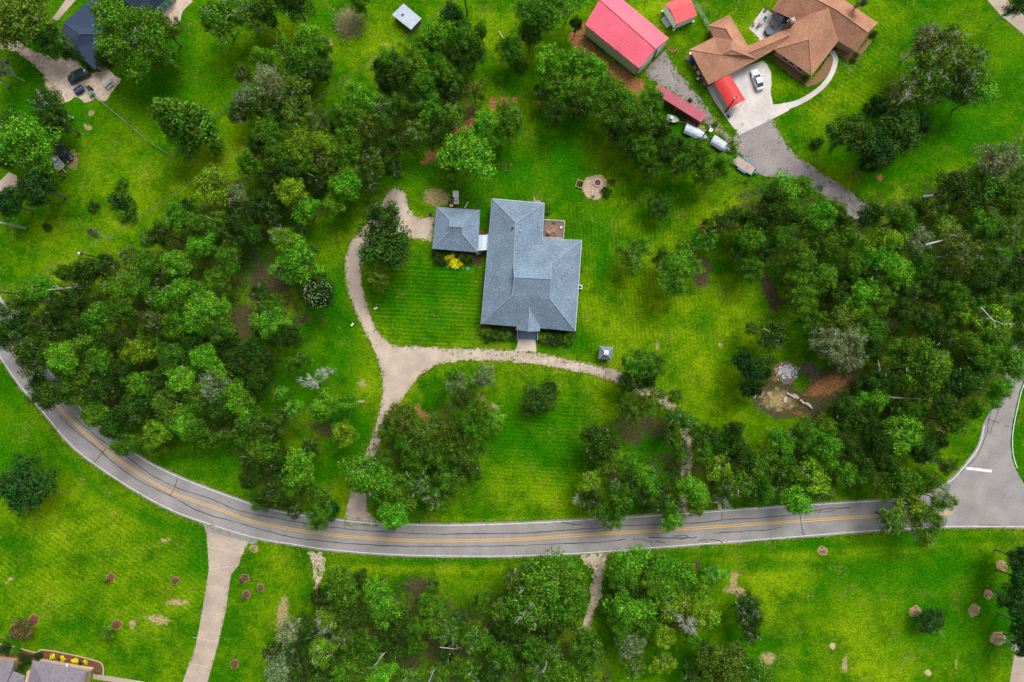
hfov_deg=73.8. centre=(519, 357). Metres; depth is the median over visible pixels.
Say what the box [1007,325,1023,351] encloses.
oak tree
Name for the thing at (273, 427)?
oak tree
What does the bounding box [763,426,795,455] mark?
oak tree
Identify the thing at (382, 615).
oak tree
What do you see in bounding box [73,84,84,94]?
utility trailer
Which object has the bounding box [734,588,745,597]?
sand mound
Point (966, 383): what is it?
oak tree
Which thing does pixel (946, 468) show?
lichen oak
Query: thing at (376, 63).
broadleaf tree
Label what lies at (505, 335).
bush
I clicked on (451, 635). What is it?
lichen oak
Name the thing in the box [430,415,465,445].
oak tree
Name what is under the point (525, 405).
broadleaf tree
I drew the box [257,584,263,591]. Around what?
mulch ring
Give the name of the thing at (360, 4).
broadleaf tree
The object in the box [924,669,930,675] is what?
sand mound
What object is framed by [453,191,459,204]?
golf cart
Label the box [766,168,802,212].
oak tree
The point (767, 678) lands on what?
leafy tree
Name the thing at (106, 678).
house path
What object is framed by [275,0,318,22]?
oak tree
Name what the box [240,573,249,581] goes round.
mulch ring
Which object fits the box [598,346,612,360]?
pump house
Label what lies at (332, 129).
leafy tree
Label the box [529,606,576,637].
oak tree
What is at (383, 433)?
oak tree
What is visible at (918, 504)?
leafy tree
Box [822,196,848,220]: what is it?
oak tree
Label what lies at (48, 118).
oak tree
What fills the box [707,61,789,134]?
concrete apron
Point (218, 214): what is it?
leafy tree
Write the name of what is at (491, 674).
oak tree
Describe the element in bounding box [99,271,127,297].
leafy tree
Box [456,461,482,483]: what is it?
leafy tree
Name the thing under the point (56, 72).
shell driveway
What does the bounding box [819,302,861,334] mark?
oak tree
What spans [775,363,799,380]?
ash pile
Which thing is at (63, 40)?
leafy tree
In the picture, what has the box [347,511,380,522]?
driveway apron
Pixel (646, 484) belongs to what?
oak tree
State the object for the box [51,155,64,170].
flatbed trailer
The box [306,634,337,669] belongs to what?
lichen oak
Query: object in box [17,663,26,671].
bush
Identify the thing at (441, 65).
oak tree
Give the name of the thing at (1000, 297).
leafy tree
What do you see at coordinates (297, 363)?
leafy tree
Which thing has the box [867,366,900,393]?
oak tree
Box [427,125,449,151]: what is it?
leafy tree
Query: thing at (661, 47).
roller door
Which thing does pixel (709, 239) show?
leafy tree
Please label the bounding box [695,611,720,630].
oak tree
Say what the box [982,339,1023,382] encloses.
oak tree
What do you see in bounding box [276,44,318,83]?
oak tree
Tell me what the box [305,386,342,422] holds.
oak tree
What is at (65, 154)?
pickup truck
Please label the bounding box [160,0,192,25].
back patio
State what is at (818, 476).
leafy tree
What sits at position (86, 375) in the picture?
leafy tree
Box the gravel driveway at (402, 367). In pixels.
[344,187,692,520]
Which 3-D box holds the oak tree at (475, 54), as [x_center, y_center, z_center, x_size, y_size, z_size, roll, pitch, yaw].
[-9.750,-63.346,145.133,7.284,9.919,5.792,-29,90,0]
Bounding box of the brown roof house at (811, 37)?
[689,0,877,85]
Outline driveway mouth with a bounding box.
[203,524,256,543]
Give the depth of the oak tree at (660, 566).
141.05 m
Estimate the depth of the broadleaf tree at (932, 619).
146.21 m
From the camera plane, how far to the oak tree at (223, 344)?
141.97 m
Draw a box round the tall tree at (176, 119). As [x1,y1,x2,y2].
[149,96,225,161]
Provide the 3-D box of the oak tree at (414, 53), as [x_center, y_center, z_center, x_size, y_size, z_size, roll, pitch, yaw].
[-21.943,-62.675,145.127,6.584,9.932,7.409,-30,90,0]
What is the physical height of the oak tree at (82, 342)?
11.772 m
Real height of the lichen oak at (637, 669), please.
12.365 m
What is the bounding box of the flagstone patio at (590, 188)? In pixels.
[583,176,603,197]
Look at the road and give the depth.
149.97 m
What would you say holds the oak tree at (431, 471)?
on the ground at (88, 528)
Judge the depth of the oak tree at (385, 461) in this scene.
142.95 m
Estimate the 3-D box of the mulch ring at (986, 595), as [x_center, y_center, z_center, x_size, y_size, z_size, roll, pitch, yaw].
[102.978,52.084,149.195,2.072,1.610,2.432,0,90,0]
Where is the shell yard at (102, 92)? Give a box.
[91,69,120,100]
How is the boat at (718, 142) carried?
on the ground at (88, 528)
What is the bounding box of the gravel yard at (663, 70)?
[646,50,731,142]
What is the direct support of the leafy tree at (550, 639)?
on the ground at (88, 528)
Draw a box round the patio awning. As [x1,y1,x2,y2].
[770,13,789,26]
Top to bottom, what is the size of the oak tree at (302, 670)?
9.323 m
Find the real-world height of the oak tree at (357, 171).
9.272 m
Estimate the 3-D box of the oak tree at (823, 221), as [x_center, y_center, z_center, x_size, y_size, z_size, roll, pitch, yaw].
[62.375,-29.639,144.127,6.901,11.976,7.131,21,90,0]
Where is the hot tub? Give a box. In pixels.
[764,25,774,36]
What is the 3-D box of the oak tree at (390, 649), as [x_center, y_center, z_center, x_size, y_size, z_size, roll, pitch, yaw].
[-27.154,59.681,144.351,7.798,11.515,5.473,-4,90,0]
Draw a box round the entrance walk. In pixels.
[515,339,535,353]
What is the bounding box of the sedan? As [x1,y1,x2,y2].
[750,69,763,90]
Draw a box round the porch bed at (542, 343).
[536,330,573,346]
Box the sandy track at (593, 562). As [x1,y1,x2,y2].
[576,553,605,633]
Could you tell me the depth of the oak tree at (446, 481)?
139.41 m
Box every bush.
[0,641,11,655]
[8,645,20,657]
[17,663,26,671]
[18,652,31,665]
[33,650,42,660]
[40,222,52,231]
[86,200,101,213]
[93,667,100,673]
[107,190,135,212]
[113,175,127,191]
[116,209,126,220]
[118,198,137,221]
[429,249,449,264]
[445,254,455,266]
[451,258,463,268]
[456,251,474,263]
[479,325,492,336]
[483,334,491,342]
[491,327,501,341]
[500,330,511,341]
[508,332,516,341]
[511,58,527,74]
[535,331,547,341]
[541,329,557,345]
[544,204,551,213]
[554,331,563,346]
[562,330,575,345]
[599,186,612,197]
[801,75,810,82]
[810,136,825,149]
[849,56,856,62]
[869,30,877,37]
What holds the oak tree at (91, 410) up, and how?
on the ground at (88, 528)
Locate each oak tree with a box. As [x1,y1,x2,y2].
[0,0,53,52]
[0,19,25,44]
[0,103,21,129]
[0,114,64,166]
[0,145,27,171]
[0,315,39,353]
[7,287,43,312]
[12,328,56,380]
[23,272,64,302]
[24,370,82,411]
[35,101,80,141]
[36,291,78,319]
[43,340,84,376]
[53,264,70,282]
[58,284,101,310]
[58,373,87,410]
[61,315,89,338]
[65,255,112,293]
[70,331,101,357]
[79,399,112,429]
[80,299,121,340]
[83,342,118,375]
[85,373,124,406]
[93,49,125,72]
[94,327,134,351]
[98,409,134,441]
[102,356,143,391]
[104,294,144,325]
[108,432,142,456]
[112,393,153,429]
[116,337,160,367]
[119,270,157,301]
[119,369,168,400]
[122,247,161,277]
[135,327,162,348]
[139,437,169,455]
[142,418,173,448]
[143,365,169,395]
[147,11,185,46]
[147,218,182,248]
[149,386,186,426]
[153,340,190,372]
[156,277,208,311]
[158,249,196,276]
[159,307,187,338]
[161,202,189,231]
[161,363,202,394]
[168,402,199,440]
[175,212,219,239]
[179,313,206,337]
[180,327,208,353]
[180,382,211,417]
[183,290,231,326]
[184,231,217,259]
[184,418,218,452]
[188,342,221,370]
[191,162,236,206]
[203,264,233,291]
[204,394,231,425]
[205,317,239,342]
[214,240,244,275]
[214,377,255,418]
[215,336,242,355]
[220,211,255,235]
[222,343,254,379]
[233,404,266,447]
[234,146,262,179]
[235,221,264,246]
[238,469,261,489]
[239,336,267,363]
[243,189,274,226]
[244,432,280,466]
[246,0,278,33]
[246,305,292,338]
[246,363,273,397]
[247,489,269,511]
[248,45,275,70]
[248,113,283,146]
[250,481,292,511]
[255,348,281,371]
[256,407,290,445]
[257,167,283,194]
[261,139,292,168]
[266,448,291,483]
[272,159,302,182]
[273,177,307,205]
[273,469,305,498]
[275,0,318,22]
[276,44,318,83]
[277,233,327,285]
[278,321,302,349]
[281,122,311,163]
[281,445,316,487]
[287,655,318,681]
[290,196,322,228]
[292,20,323,58]
[295,624,322,651]
[302,503,334,531]
[304,481,334,506]
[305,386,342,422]
[307,585,339,611]
[308,126,338,158]
[313,35,332,62]
[316,653,340,681]
[320,563,357,611]
[322,190,347,217]
[326,100,362,129]
[326,167,362,202]
[328,597,370,629]
[330,650,359,681]
[331,418,359,449]
[332,138,363,172]
[334,395,358,414]
[335,117,363,148]
[336,451,393,496]
[338,586,362,604]
[341,78,379,118]
[341,651,374,681]
[345,626,387,665]
[346,166,368,188]
[349,567,366,594]
[360,574,395,608]
[361,656,398,681]
[365,263,389,291]
[366,478,385,508]
[366,596,404,631]
[368,449,392,471]
[371,420,398,441]
[373,64,399,95]
[375,496,409,529]
[377,632,406,658]
[378,44,401,68]
[379,401,417,435]
[382,91,415,119]
[382,471,419,513]
[385,51,412,95]
[385,518,399,531]
[387,604,419,641]
[388,622,409,646]
[399,443,432,477]
[401,41,429,71]
[405,634,428,656]
[407,411,440,458]
[407,614,428,643]
[409,61,436,100]
[413,29,436,63]
[414,88,444,123]
[416,592,444,618]
[421,12,455,52]
[421,607,449,642]
[424,460,439,486]
[426,45,445,69]
[427,54,456,85]
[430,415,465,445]
[432,456,465,497]
[434,123,498,184]
[435,148,464,180]
[437,0,472,29]
[441,67,463,92]
[441,133,472,154]
[445,23,480,53]
[446,47,469,73]
[459,38,488,69]
[471,18,487,39]
[472,107,496,138]
[472,661,507,681]
[485,632,516,672]
[487,126,510,146]
[491,617,517,647]
[494,35,524,64]
[494,96,523,145]
[506,621,534,652]
[512,546,576,623]
[513,0,562,40]
[515,630,546,664]
[518,19,541,49]
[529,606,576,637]
[534,41,565,80]
[542,96,569,127]
[542,656,589,681]
[543,580,590,630]
[547,555,587,600]
[555,46,598,86]
[568,14,582,37]
[568,624,604,670]
[572,77,607,111]
[579,419,620,467]
[582,58,610,85]
[593,97,621,132]
[594,71,626,108]
[599,594,623,615]
[600,447,623,462]
[602,561,639,592]
[602,587,657,626]
[605,614,631,642]
[607,118,634,147]
[607,544,654,581]
[608,479,636,518]
[609,90,639,118]
[615,371,637,393]
[618,99,653,135]
[623,452,638,466]
[626,577,647,599]
[629,603,661,639]
[631,133,657,163]
[632,463,660,496]
[632,488,668,512]
[633,370,657,390]
[637,87,664,117]
[638,156,662,180]
[638,566,663,598]
[639,552,675,579]
[650,574,685,604]
[650,622,676,651]
[652,121,672,143]
[653,248,692,289]
[655,139,678,165]
[658,508,684,533]
[662,274,688,297]
[665,559,696,591]
[673,474,712,508]
[677,136,712,172]
[680,593,721,628]
[682,574,712,605]
[682,623,701,647]
[685,495,707,516]
[690,154,718,192]
[694,641,749,681]
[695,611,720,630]
[703,152,737,176]
[722,420,745,437]
[722,432,752,472]
[726,203,746,223]
[730,347,752,371]
[732,220,766,257]
[735,355,778,387]
[737,255,765,285]
[738,372,764,397]
[743,445,779,484]
[749,217,769,236]
[750,199,781,230]
[751,479,775,508]
[761,181,787,212]
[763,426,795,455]
[765,449,799,481]
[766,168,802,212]
[766,223,799,253]
[775,207,801,230]
[777,483,813,515]
[782,268,811,291]
[784,282,818,317]
[785,238,818,276]
[787,173,818,198]
[789,412,819,452]
[794,307,823,334]
[803,198,838,231]
[803,263,840,295]
[804,426,845,467]
[808,224,842,263]
[813,410,837,438]
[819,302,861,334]
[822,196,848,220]
[822,280,850,308]
[826,457,866,486]
[829,386,860,431]
[834,405,867,433]
[835,430,860,459]
[837,249,868,280]
[842,276,879,316]
[844,451,876,478]
[850,201,885,229]
[852,388,893,412]
[852,428,891,452]
[854,367,886,395]
[855,312,889,347]
[855,405,880,434]
[860,243,897,273]
[861,337,885,363]
[864,227,910,252]
[866,284,898,317]
[866,445,905,476]
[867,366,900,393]
[874,465,923,503]
[878,251,918,289]
[880,406,925,457]
[881,201,921,235]
[882,336,918,364]
[884,296,922,326]
[886,396,922,421]
[895,335,951,405]
[903,390,936,411]
[906,198,927,218]
[906,305,944,333]
[906,433,943,464]
[907,251,937,278]
[911,467,950,496]
[913,276,946,303]
[919,380,958,420]
[920,350,952,369]
[921,428,949,450]
[928,406,971,437]
[932,280,972,309]
[940,363,991,397]
[947,329,984,361]
[955,343,1001,376]
[957,162,1008,205]
[957,205,1000,243]
[957,398,984,419]
[959,262,1000,295]
[975,320,1011,356]
[979,177,1023,218]
[979,375,1017,410]
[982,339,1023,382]
[994,255,1023,295]
[1007,292,1023,326]
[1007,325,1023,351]
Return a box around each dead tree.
[296,373,321,390]
[316,367,334,378]
[317,619,333,637]
[572,493,584,505]
[674,609,698,634]
[713,494,731,511]
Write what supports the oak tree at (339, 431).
on the ground at (88, 528)
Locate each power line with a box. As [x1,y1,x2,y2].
[79,2,454,255]
[87,1,452,247]
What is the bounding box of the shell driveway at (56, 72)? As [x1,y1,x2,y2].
[0,40,94,102]
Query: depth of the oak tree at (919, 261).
142.31 m
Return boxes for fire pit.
[593,178,601,186]
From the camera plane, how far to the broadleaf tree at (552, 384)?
145.09 m
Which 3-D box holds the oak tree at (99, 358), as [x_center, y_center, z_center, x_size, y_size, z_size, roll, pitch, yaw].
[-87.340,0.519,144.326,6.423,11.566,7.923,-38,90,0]
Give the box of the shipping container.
[651,84,706,125]
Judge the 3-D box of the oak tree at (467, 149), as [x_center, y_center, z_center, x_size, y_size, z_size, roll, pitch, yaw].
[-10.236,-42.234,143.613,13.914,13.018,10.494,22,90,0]
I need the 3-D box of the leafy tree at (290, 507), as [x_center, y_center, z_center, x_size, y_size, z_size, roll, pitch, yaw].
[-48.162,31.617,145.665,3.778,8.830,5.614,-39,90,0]
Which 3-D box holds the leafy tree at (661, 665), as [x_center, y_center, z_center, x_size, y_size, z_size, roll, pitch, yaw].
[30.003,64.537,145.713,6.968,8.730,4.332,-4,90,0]
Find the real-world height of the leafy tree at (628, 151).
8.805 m
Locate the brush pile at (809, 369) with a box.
[796,359,823,380]
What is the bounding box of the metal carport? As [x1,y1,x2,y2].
[711,75,744,112]
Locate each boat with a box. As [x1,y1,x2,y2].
[666,114,683,123]
[683,123,710,140]
[710,135,729,151]
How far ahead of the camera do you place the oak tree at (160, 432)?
141.12 m
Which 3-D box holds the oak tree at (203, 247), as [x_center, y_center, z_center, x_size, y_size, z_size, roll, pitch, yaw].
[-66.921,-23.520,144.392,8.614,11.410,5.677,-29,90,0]
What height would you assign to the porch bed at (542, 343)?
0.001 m
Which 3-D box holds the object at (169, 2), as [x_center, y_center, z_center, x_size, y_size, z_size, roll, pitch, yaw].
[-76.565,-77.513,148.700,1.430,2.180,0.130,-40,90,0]
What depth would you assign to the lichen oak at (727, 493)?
140.89 m
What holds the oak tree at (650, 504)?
on the ground at (88, 528)
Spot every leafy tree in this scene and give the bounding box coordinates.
[19,150,66,187]
[21,312,53,336]
[42,316,72,339]
[54,34,74,52]
[61,46,86,62]
[73,363,100,384]
[97,253,127,275]
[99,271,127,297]
[144,284,174,311]
[146,46,178,71]
[152,267,177,286]
[178,196,199,214]
[198,0,248,45]
[204,359,233,380]
[206,207,227,236]
[211,428,235,443]
[223,228,246,252]
[224,202,247,215]
[239,95,266,118]
[240,448,259,471]
[248,281,272,302]
[249,322,272,337]
[256,291,287,316]
[259,203,283,227]
[266,96,286,120]
[266,186,289,208]
[266,256,293,282]
[269,74,313,110]
[272,32,294,57]
[272,385,290,400]
[280,102,304,136]
[283,498,303,519]
[284,351,314,371]
[284,399,305,418]
[294,216,311,233]
[295,150,323,172]
[300,436,321,454]
[302,269,327,290]
[306,242,319,255]
[307,168,328,192]
[307,671,321,681]
[316,147,338,176]
[320,118,336,138]
[356,114,380,142]
[358,160,385,194]
[361,144,386,172]
[379,135,408,154]
[384,157,403,179]
[394,428,411,454]
[395,661,424,681]
[425,571,441,596]
[426,659,453,681]
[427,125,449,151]
[434,642,460,662]
[438,77,465,104]
[438,103,463,128]
[451,654,480,681]
[452,605,469,626]
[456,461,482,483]
[460,80,485,102]
[460,621,492,654]
[482,405,508,435]
[488,595,515,621]
[508,650,536,672]
[532,83,552,103]
[541,628,561,645]
[546,68,573,100]
[552,0,590,23]
[559,79,585,100]
[568,96,587,120]
[576,470,602,492]
[576,665,597,681]
[579,488,604,511]
[588,501,611,520]
[596,457,620,474]
[598,510,625,530]
[614,244,643,277]
[616,466,638,492]
[619,138,638,161]
[625,237,652,256]
[637,112,669,136]
[646,649,677,674]
[650,246,673,267]
[650,480,663,496]
[658,423,677,446]
[661,489,683,516]
[663,406,685,425]
[666,157,686,177]
[666,388,683,405]
[668,412,698,434]
[668,470,683,487]
[669,133,684,153]
[673,441,689,461]
[675,237,697,263]
[680,659,707,681]
[685,259,705,277]
[688,425,705,446]
[692,437,714,465]
[693,225,706,241]
[693,638,714,661]
[694,227,720,251]
[699,564,719,583]
[700,209,739,237]
[701,423,726,446]
[701,454,735,481]
[710,568,731,581]
[721,467,756,499]
[725,139,738,159]
[728,240,748,262]
[729,637,747,661]
[737,208,752,229]
[738,654,766,681]
[742,322,757,334]
[742,451,756,467]
[752,237,777,265]
[752,663,776,681]
[754,317,788,353]
[769,475,790,492]
[793,211,821,234]
[795,452,832,496]
[811,483,836,503]
[826,210,854,233]
[831,225,869,251]
[854,267,885,291]
[875,506,908,536]
[882,239,903,260]
[891,487,918,508]
[891,491,933,534]
[896,274,921,301]
[920,326,954,350]
[922,198,951,219]
[922,261,957,281]
[922,491,959,512]
[939,389,969,413]
[940,300,972,324]
[949,193,987,213]
[952,79,998,110]
[965,287,990,316]
[971,300,1013,332]
[983,286,1011,315]
[1010,246,1023,267]
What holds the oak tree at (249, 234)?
on the ground at (88, 528)
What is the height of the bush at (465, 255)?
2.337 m
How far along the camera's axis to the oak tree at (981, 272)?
141.36 m
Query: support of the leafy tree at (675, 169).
on the ground at (88, 528)
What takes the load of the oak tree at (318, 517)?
on the ground at (88, 528)
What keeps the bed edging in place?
on the front bed at (47, 654)
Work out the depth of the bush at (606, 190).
149.20 m
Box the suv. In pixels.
[66,67,90,83]
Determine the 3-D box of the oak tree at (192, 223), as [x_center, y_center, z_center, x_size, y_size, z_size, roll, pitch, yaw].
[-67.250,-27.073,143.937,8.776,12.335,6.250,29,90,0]
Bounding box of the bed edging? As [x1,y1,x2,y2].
[0,644,103,674]
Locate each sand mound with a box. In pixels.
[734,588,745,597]
[829,643,834,649]
[909,605,920,616]
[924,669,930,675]
[996,560,1007,571]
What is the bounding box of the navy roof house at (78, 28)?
[61,0,176,71]
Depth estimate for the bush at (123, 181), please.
148.99 m
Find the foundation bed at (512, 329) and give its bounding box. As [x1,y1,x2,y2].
[481,324,516,338]
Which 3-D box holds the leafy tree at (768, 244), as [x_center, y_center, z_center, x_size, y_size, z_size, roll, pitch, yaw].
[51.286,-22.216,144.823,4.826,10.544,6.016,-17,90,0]
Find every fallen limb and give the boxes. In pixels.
[924,232,959,245]
[980,307,1016,327]
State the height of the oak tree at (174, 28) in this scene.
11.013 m
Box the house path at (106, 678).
[93,674,142,681]
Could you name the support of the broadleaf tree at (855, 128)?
on the ground at (88, 528)
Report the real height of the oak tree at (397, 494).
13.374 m
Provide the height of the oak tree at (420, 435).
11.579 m
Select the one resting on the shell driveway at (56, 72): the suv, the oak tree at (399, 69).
the suv
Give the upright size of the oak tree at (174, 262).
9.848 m
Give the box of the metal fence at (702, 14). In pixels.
[694,2,708,28]
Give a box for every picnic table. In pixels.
[102,77,113,88]
[546,226,557,236]
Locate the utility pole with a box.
[78,250,95,257]
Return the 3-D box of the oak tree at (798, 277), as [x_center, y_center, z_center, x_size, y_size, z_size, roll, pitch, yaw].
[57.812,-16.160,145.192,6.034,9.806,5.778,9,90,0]
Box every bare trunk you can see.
[0,222,25,228]
[881,87,914,117]
[923,193,956,198]
[997,637,1018,651]
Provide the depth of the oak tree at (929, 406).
141.95 m
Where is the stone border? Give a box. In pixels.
[582,175,606,199]
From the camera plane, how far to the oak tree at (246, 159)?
140.94 m
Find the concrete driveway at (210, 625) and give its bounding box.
[183,531,247,681]
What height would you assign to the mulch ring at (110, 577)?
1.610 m
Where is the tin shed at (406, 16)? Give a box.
[392,4,420,31]
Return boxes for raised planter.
[575,179,583,188]
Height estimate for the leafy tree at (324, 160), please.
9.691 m
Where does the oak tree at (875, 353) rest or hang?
on the ground at (88, 528)
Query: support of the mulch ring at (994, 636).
on the ground at (88, 528)
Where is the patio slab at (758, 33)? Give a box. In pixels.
[749,8,785,39]
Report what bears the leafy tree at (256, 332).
on the ground at (88, 528)
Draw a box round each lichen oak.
[0,57,24,81]
[0,300,37,331]
[27,86,73,118]
[86,228,112,238]
[118,245,140,265]
[137,228,158,249]
[137,309,163,334]
[197,369,233,403]
[225,102,253,125]
[225,181,248,206]
[227,0,263,32]
[232,61,257,87]
[232,81,259,108]
[252,62,287,101]
[260,638,282,660]
[263,647,293,681]
[267,225,296,250]
[275,614,301,647]
[281,639,308,663]
[302,103,331,134]
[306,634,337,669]
[315,597,344,634]
[331,623,355,650]
[369,93,398,128]
[402,118,431,146]
[403,461,435,500]
[418,480,449,510]
[439,617,462,645]
[468,362,497,388]
[500,564,525,597]
[503,590,552,631]
[511,554,546,593]
[525,659,553,681]
[539,637,563,667]
[613,632,647,664]
[619,654,647,680]
[655,585,694,622]
[712,474,737,500]
[732,594,766,633]
[736,589,763,618]
[740,621,761,646]
[807,323,844,355]
[813,336,849,365]
[836,340,870,372]
[837,323,868,354]
[853,0,868,9]
[878,72,920,112]
[895,82,932,110]
[899,49,956,101]
[900,21,948,61]
[901,221,934,256]
[903,504,948,539]
[905,529,937,548]
[908,23,978,76]
[925,61,978,105]
[926,213,962,244]
[931,457,959,476]
[932,38,994,90]
[934,230,985,273]
[965,140,1023,187]
[972,237,1014,271]
[982,214,1023,251]
[990,0,1023,24]
[998,203,1023,227]
[1005,161,1023,185]
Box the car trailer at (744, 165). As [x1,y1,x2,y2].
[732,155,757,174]
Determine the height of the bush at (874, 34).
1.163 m
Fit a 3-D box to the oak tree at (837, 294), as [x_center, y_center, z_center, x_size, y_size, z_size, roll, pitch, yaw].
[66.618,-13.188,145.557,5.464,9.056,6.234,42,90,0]
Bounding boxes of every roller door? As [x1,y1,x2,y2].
[638,55,652,72]
[655,43,664,55]
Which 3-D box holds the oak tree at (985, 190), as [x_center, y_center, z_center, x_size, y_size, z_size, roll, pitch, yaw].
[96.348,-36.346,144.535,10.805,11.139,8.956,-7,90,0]
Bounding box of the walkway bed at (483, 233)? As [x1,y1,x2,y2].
[479,231,488,234]
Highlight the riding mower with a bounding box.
[448,200,454,207]
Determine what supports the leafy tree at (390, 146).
on the ground at (88, 528)
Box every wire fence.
[81,82,174,157]
[172,99,234,155]
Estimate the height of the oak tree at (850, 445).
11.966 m
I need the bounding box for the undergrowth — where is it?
[2,38,1023,681]
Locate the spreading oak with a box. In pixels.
[88,0,169,82]
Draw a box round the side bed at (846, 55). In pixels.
[836,36,871,61]
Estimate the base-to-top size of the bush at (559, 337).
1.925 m
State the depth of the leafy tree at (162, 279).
142.72 m
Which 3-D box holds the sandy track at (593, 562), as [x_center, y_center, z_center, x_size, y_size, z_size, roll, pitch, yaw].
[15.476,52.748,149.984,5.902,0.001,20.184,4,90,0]
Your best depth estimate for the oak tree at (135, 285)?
141.41 m
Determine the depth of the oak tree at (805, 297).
139.78 m
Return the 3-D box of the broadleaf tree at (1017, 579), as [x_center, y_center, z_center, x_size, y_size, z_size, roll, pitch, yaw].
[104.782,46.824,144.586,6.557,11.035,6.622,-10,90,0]
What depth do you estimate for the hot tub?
149.01 m
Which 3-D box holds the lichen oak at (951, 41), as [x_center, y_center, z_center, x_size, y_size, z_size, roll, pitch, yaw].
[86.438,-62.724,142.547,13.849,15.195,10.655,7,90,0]
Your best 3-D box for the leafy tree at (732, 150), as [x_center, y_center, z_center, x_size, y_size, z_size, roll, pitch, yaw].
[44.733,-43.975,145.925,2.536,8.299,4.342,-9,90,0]
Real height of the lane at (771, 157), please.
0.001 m
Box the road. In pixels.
[0,295,1023,557]
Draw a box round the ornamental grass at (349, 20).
[330,3,368,42]
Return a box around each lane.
[0,172,16,190]
[52,0,75,20]
[733,119,868,218]
[988,0,1023,34]
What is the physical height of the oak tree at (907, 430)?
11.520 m
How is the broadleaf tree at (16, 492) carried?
on the ground at (88, 528)
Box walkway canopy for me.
[478,234,487,250]
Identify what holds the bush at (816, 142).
on the ground at (88, 528)
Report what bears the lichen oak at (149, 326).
on the ground at (88, 528)
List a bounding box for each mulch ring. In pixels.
[28,614,39,625]
[106,572,114,582]
[111,620,121,629]
[171,576,179,583]
[230,659,238,668]
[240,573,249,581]
[242,590,250,597]
[249,545,257,552]
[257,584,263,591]
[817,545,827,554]
[968,604,979,616]
[983,589,992,598]
[989,631,1005,645]
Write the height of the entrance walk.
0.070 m
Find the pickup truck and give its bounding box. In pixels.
[53,141,73,162]
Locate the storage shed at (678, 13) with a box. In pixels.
[661,0,696,30]
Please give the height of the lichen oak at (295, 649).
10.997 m
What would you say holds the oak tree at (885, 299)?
on the ground at (88, 528)
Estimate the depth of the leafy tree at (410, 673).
142.25 m
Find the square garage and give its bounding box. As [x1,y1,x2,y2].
[432,206,479,251]
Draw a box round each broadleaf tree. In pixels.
[0,184,33,222]
[0,450,59,520]
[7,626,21,639]
[9,617,32,641]
[15,169,66,207]
[24,371,56,390]
[31,23,64,55]
[97,625,113,641]
[245,131,266,156]
[257,7,279,33]
[301,275,336,309]
[306,54,333,82]
[321,498,340,521]
[348,0,370,15]
[354,215,411,271]
[361,195,400,239]
[369,57,386,73]
[396,238,415,265]
[469,588,490,613]
[519,396,538,417]
[522,378,558,413]
[540,382,559,395]
[621,345,658,380]
[645,350,667,377]
[646,194,672,221]
[821,110,878,154]
[852,156,879,173]
[855,124,900,171]
[859,93,886,118]
[875,107,924,156]
[901,107,934,134]
[913,605,947,636]
[934,169,973,205]
[986,581,1023,618]
[994,544,1023,572]
[995,568,1023,594]
[998,609,1023,642]
[1003,632,1023,657]
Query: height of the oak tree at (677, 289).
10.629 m
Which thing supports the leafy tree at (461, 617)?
on the ground at (88, 528)
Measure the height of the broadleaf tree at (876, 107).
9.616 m
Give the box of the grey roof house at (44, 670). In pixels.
[0,656,93,681]
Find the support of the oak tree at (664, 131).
on the ground at (88, 528)
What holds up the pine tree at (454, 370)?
on the ground at (88, 528)
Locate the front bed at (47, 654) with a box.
[0,647,102,674]
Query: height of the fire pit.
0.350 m
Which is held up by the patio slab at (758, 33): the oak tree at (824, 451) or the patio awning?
the patio awning
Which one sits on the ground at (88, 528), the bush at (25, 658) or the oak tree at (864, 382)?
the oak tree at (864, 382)
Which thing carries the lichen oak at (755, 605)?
on the ground at (88, 528)
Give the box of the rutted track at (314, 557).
[308,551,325,628]
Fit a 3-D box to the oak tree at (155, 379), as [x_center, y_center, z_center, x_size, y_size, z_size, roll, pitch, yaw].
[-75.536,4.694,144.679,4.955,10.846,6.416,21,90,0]
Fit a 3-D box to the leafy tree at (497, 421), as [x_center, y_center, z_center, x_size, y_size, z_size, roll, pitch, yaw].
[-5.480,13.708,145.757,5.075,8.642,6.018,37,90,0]
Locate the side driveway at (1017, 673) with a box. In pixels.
[1010,646,1023,681]
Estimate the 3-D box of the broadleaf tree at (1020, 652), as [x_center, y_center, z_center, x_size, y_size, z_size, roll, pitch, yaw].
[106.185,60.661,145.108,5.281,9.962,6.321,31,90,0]
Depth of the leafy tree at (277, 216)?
141.93 m
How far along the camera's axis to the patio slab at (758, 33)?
149.95 m
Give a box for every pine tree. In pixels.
[422,439,455,473]
[443,372,467,395]
[446,365,463,379]
[448,434,479,469]
[451,388,472,411]
[457,413,490,442]
[466,395,494,422]
[615,390,647,425]
[636,386,665,415]
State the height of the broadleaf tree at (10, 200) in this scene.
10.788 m
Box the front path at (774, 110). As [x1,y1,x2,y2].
[767,50,837,118]
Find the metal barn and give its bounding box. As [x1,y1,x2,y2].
[584,0,668,75]
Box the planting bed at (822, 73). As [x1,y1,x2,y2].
[771,53,832,86]
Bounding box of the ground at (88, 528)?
[0,0,1023,681]
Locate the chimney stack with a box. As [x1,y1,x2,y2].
[782,17,795,30]
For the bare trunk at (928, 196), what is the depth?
148.49 m
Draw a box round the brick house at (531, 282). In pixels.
[481,197,581,339]
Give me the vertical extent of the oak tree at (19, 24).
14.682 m
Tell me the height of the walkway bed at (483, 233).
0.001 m
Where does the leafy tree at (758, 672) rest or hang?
on the ground at (88, 528)

